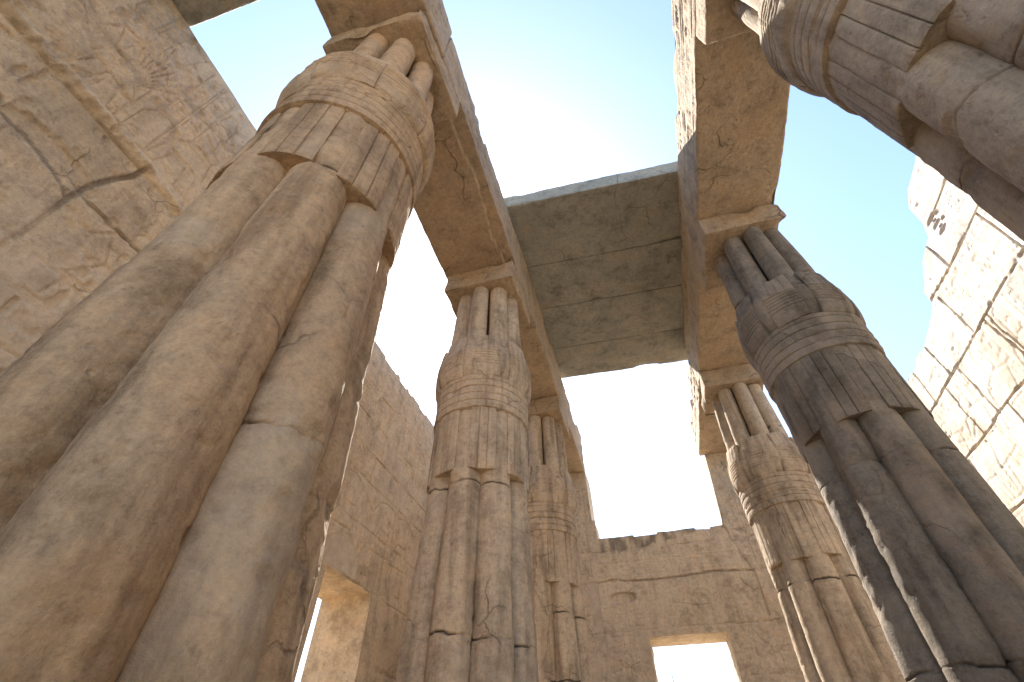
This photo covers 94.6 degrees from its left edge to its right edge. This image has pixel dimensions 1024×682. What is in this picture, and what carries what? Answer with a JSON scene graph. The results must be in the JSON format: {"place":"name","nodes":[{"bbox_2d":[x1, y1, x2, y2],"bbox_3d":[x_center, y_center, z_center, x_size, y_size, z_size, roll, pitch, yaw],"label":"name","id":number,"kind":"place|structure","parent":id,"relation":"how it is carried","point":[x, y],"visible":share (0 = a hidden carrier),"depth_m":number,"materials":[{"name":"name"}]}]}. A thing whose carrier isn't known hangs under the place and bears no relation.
{"place":"outdoors","nodes":[
{"label":"outdoors","id":0,"kind":"place"},
{"bbox_2d":[0,8,458,681],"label":"papyrus column","id":1,"kind":"structure","parent":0,"point":[180,394],"depth_m":2.05,"materials":[{"name":"stone"}]},
{"bbox_2d":[315,0,451,56],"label":"architrave block","id":2,"kind":"structure","parent":1,"relation":"on","point":[340,16],"depth_m":6.70,"materials":[{"name":"stone"}]},
{"bbox_2d":[172,0,258,26],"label":"roof slab","id":3,"kind":"structure","parent":2,"relation":"on","point":[194,12],"depth_m":7.87,"materials":[{"name":"stone"}]},
{"bbox_2d":[413,38,520,283],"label":"architrave block","id":4,"kind":"structure","parent":1,"relation":"on","point":[461,210],"depth_m":8.81,"materials":[{"name":"stone"}]},
{"bbox_2d":[527,395,591,681],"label":"papyrus column","id":5,"kind":"structure","parent":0,"point":[563,653],"depth_m":9.97,"materials":[{"name":"stone"}]},
{"bbox_2d":[560,376,584,473],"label":"architrave block","id":6,"kind":"structure","parent":5,"relation":"on","point":[574,453],"depth_m":14.75,"materials":[{"name":"stone"}]},
{"bbox_2d":[190,0,931,681],"label":"sky","id":7,"kind":"structure","parent":0,"point":[563,92],"materials":[{"name":"blue"}]},
{"bbox_2d":[698,204,1023,681],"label":"papyrus column","id":8,"kind":"structure","parent":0,"point":[929,525],"depth_m":5.21,"materials":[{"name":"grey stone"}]},
{"bbox_2d":[680,213,748,386],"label":"architrave block","id":9,"kind":"structure","parent":8,"relation":"on","point":[712,341],"depth_m":11.09,"materials":[{"name":"stone"}]},
{"bbox_2d":[671,0,790,246],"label":"architrave block","id":10,"kind":"structure","parent":8,"relation":"on","point":[732,106],"depth_m":7.84,"materials":[{"name":"stone"}]},
{"bbox_3d":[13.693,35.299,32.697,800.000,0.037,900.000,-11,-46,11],"label":"ground","id":11,"kind":"structure","parent":0,"visible":0},
{"bbox_2d":[0,0,433,681],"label":"temple wall","id":12,"kind":"structure","parent":11,"relation":"on","point":[128,130],"depth_m":6.76,"materials":[{"name":"stone"}]},
{"bbox_2d":[395,261,538,681],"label":"papyrus column","id":13,"kind":"structure","parent":11,"relation":"on","point":[470,613],"depth_m":6.16,"materials":[{"name":"stone"}]},
{"bbox_2d":[486,250,562,406],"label":"architrave block","id":14,"kind":"structure","parent":13,"relation":"on","point":[539,356],"depth_m":11.81,"materials":[{"name":"stone"}]},
{"bbox_2d":[504,161,680,266],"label":"roof slab","id":15,"kind":"structure","parent":14,"relation":"on","point":[616,212],"depth_m":10.56,"materials":[{"name":"stone"}]},
{"bbox_2d":[527,237,682,308],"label":"roof slab","id":16,"kind":"structure","parent":14,"relation":"on","point":[656,265],"depth_m":11.71,"materials":[{"name":"stone"}]},
{"bbox_2d":[541,284,683,348],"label":"roof slab","id":17,"kind":"structure","parent":14,"relation":"on","point":[627,315],"depth_m":12.71,"materials":[{"name":"stone"}]},
{"bbox_2d":[553,328,687,377],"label":"roof slab","id":18,"kind":"structure","parent":14,"relation":"on","point":[661,347],"depth_m":13.71,"materials":[{"name":"stone"}]},
{"bbox_2d":[570,452,805,681],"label":"temple wall","id":19,"kind":"structure","parent":11,"relation":"on","point":[644,595],"depth_m":12.38,"materials":[{"name":"stone"}]},
{"bbox_2d":[699,363,905,681],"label":"papyrus column","id":20,"kind":"structure","parent":11,"relation":"on","point":[836,632],"depth_m":8.93,"materials":[{"name":"stone"}]},
{"bbox_2d":[687,359,726,455],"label":"architrave block","id":21,"kind":"structure","parent":20,"relation":"on","point":[707,434],"depth_m":13.97,"materials":[{"name":"stone"}]},
{"bbox_2d":[696,0,1023,240],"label":"papyrus column","id":22,"kind":"structure","parent":11,"relation":"on","point":[937,85],"depth_m":3.00,"materials":[{"name":"grey stone"}]},
{"bbox_2d":[907,156,1023,526],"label":"temple wall","id":23,"kind":"structure","parent":11,"relation":"on","point":[965,381],"depth_m":8.62,"materials":[{"name":"stone"}]}
]}

